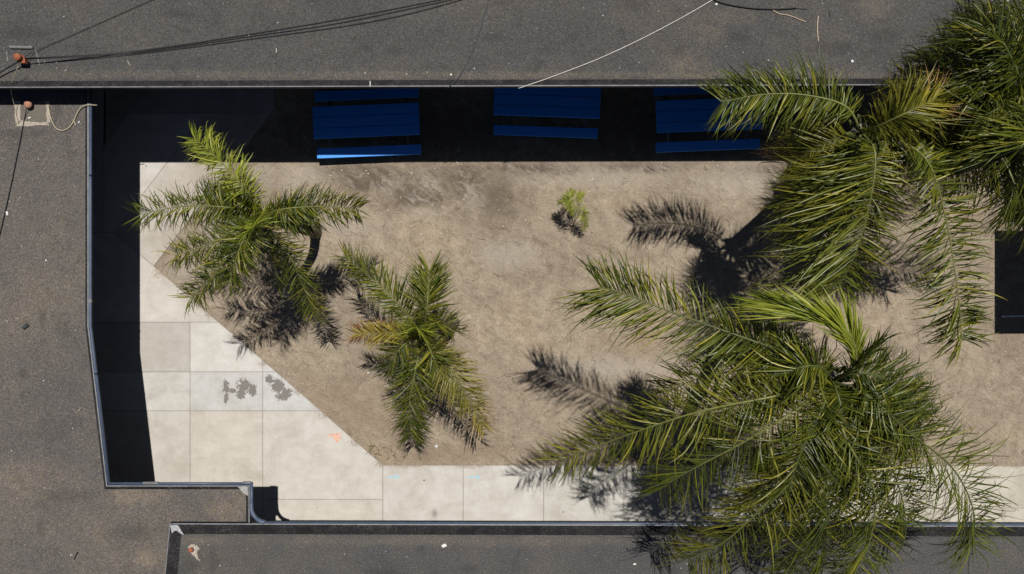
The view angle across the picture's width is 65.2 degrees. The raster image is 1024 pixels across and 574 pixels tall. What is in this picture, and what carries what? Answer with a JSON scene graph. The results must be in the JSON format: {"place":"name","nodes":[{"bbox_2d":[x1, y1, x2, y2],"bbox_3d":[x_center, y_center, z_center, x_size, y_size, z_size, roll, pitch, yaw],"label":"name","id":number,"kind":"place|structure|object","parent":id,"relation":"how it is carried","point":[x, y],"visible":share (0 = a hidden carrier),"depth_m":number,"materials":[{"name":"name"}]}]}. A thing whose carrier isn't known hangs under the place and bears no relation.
{"place":"outdoors","nodes":[
{"label":"outdoors","id":0,"kind":"place"},
{"bbox_2d":[154,87,1023,465],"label":"ground","id":1,"kind":"structure","parent":0,"point":[486,227],"depth_m":20.00,"materials":[{"name":"beige soil"}]},
{"bbox_2d":[0,89,252,573],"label":"flat roofed building","id":2,"kind":"structure","parent":1,"relation":"on","point":[106,526],"depth_m":17.15,"materials":[{"name":"concrete"}]},
{"bbox_2d":[0,108,26,232],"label":"cable","id":3,"kind":"object","parent":2,"relation":"on","point":[13,170],"visible":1,"depth_m":17.11,"materials":[{"name":"black rubber"}]},
{"bbox_2d":[10,67,17,121],"bbox_3d":[-10.358,-4.042,16.611,0.263,1.019,1.136,33,90,0],"label":"cable","id":4,"kind":"object","parent":2,"relation":"on","point":[11,93],"visible":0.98,"depth_m":16.78,"materials":[{"name":"rubber"}]},
{"bbox_2d":[48,104,96,130],"bbox_3d":[-9.403,-3.620,17.087,1.069,0.088,0.557,0,90,0],"label":"cable","id":5,"kind":"object","parent":2,"relation":"on","point":[73,120],"visible":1,"depth_m":17.11,"materials":[{"name":"grey plastic"}]},
{"bbox_2d":[3,2,995,568],"bbox_3d":[-0.373,0.106,16.829,21.535,0.665,12.278,0,90,0],"label":"roof grit","id":6,"kind":"object","parent":2,"relation":"on","point":[365,72],"visible":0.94,"depth_m":17.07,"materials":[{"name":"grey gravel"}]},
{"bbox_2d":[119,120,372,329],"bbox_3d":[-5.417,-0.960,16.856,4.570,6.409,3.870,25,90,0],"label":"palm tree","id":7,"kind":"object","parent":1,"relation":"on","point":[228,192],"visible":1,"depth_m":15.18,"materials":[{"name":"green plant"}]},
{"bbox_2d":[312,88,421,158],"bbox_3d":[-3.529,-4.021,19.666,2.570,0.667,1.644,-2,90,0],"label":"picnic table","id":8,"kind":"object","parent":1,"relation":"on","point":[398,120],"visible":0.99,"depth_m":19.33,"materials":[{"name":"blue plastic"}]},
{"bbox_2d":[365,443,381,456],"bbox_3d":[-3.438,4.093,19.957,0.446,0.088,0.337,31,90,0],"label":"weed","id":9,"kind":"object","parent":1,"relation":"on","point":[374,445],"visible":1,"depth_m":19.96,"materials":[{"name":"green plant"}]},
{"bbox_2d":[331,237,502,451],"bbox_3d":[-2.096,1.210,17.322,2.988,5.480,5.192,-15,90,0],"label":"palm tree","id":10,"kind":"object","parent":1,"relation":"on","point":[419,331],"visible":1,"depth_m":15.98,"materials":[{"name":"green plant"}]},
{"bbox_2d":[0,0,1022,89],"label":"flat roofed building","id":11,"kind":"structure","parent":1,"relation":"on","point":[422,50],"depth_m":16.51,"materials":[{"name":"concrete"}]},
{"bbox_2d":[13,53,27,63],"bbox_3d":[-10.021,-4.657,16.343,0.190,0.348,0.183,0,90,0],"label":"cable mast","id":12,"kind":"object","parent":11,"relation":"on","point":[18,57],"visible":1,"depth_m":16.25,"materials":[{"name":"orange ceramic"}]},
{"bbox_2d":[0,59,22,72],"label":"cable","id":13,"kind":"object","parent":12,"relation":"attached to","point":[10,66],"visible":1,"depth_m":16.35,"materials":[{"name":"black rubber"}]},
{"bbox_2d":[25,0,150,56],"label":"cable","id":14,"kind":"object","parent":12,"relation":"attached to","point":[87,28],"visible":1,"depth_m":16.47,"materials":[{"name":"black rubber"}]},
{"bbox_2d":[32,0,436,57],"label":"cable","id":15,"kind":"object","parent":11,"relation":"on","point":[238,35],"visible":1,"depth_m":16.47,"materials":[{"name":"black rubber"}]},
{"bbox_2d":[25,0,447,58],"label":"cable","id":16,"kind":"object","parent":11,"relation":"on","point":[239,37],"visible":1,"depth_m":16.47,"materials":[{"name":"black rubber"}]},
{"bbox_2d":[25,0,458,59],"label":"cable","id":17,"kind":"object","parent":11,"relation":"on","point":[246,39],"visible":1,"depth_m":16.47,"materials":[{"name":"black rubber"}]},
{"bbox_2d":[448,0,488,87],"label":"cable","id":18,"kind":"object","parent":11,"relation":"on","point":[474,45],"visible":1,"depth_m":16.48,"materials":[{"name":"black rubber"}]},
{"bbox_2d":[518,0,711,88],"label":"cable","id":19,"kind":"object","parent":11,"relation":"on","point":[618,49],"visible":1,"depth_m":16.48,"materials":[{"name":"grey rubber"}]},
{"bbox_2d":[715,0,795,9],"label":"cable","id":20,"kind":"object","parent":11,"relation":"on","point":[756,8],"visible":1,"depth_m":16.47,"materials":[{"name":"black rubber"}]},
{"bbox_2d":[754,12,779,62],"bbox_3d":[5.235,-5.159,16.493,0.069,0.012,1.205,27,90,0],"label":"cable","id":21,"kind":"object","parent":11,"relation":"on","point":[764,36],"visible":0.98,"depth_m":16.49,"materials":[{"name":"black rubber"}]},
{"bbox_2d":[773,10,805,21],"bbox_3d":[5.716,-5.582,16.493,0.725,0.018,0.044,18,90,0],"label":"twig","id":22,"kind":"object","parent":11,"relation":"on","point":[789,15],"visible":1,"depth_m":16.49,"materials":[{"name":"beige wood"}]},
{"bbox_2d":[493,88,600,138],"bbox_3d":[0.851,-4.507,19.666,2.570,0.667,1.644,2,90,0],"label":"picnic table","id":23,"kind":"object","parent":1,"relation":"on","point":[542,102],"visible":0.68,"depth_m":19.33,"materials":[{"name":"metal"}]},
{"bbox_2d":[92,89,1023,522],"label":"concrete walkway","id":24,"kind":"structure","parent":1,"relation":"on","point":[200,395],"depth_m":19.98,"materials":[{"name":"grey concrete"}]},
{"bbox_2d":[328,433,340,442],"bbox_3d":[-4.426,3.768,19.972,0.328,0.002,0.250,0,90,0],"label":"paint mark","id":25,"kind":"object","parent":24,"relation":"on","point":[335,436],"visible":1,"depth_m":19.97,"materials":[{"name":"pink paint"}]},
{"bbox_2d":[556,188,589,231],"bbox_3d":[1.601,-1.908,19.284,1.111,1.440,0.728,44,90,0],"label":"palm seedling","id":26,"kind":"object","parent":1,"relation":"on","point":[569,203],"visible":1,"depth_m":18.84,"materials":[{"name":"green plant"}]},
{"bbox_2d":[165,502,1023,573],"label":"flat roofed building","id":27,"kind":"structure","parent":1,"relation":"on","point":[295,547],"depth_m":17.08,"materials":[{"name":"concrete"}]},
{"bbox_2d":[653,87,762,152],"bbox_3d":[4.773,-4.165,19.666,2.570,0.667,1.644,-2,90,0],"label":"picnic table","id":28,"kind":"object","parent":1,"relation":"on","point":[692,115],"visible":0.7,"depth_m":19.33,"materials":[{"name":"metal"}]},
{"bbox_2d":[529,242,1021,573],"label":"palm tree","id":29,"kind":"object","parent":1,"relation":"on","point":[844,419],"visible":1,"depth_m":12.47,"materials":[{"name":"green plant"}]},
{"bbox_2d":[693,49,1007,368],"bbox_3d":[5.987,-1.298,16.247,5.767,7.667,5.692,0,90,0],"label":"palm tree","id":30,"kind":"object","parent":1,"relation":"on","point":[843,156],"visible":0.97,"depth_m":13.80,"materials":[{"name":"green plant"}]},
{"bbox_2d":[863,0,1023,253],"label":"palm tree","id":31,"kind":"object","parent":1,"relation":"on","point":[989,139],"visible":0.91,"depth_m":13.27,"materials":[{"name":"green plant"}]},
{"bbox_2d":[1001,315,1023,317],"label":"pole","id":32,"kind":"object","parent":1,"relation":"on","point":[1002,316],"visible":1,"depth_m":19.96,"materials":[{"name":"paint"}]},
{"bbox_2d":[162,114,1023,463],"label":"pebbles","id":33,"kind":"object","parent":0,"point":[608,246],"visible":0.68,"depth_m":19.99,"materials":[{"name":"brown stone"}]},
{"bbox_2d":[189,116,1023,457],"bbox_3d":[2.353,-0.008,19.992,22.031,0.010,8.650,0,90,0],"label":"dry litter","id":34,"kind":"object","parent":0,"point":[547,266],"visible":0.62,"depth_m":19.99,"materials":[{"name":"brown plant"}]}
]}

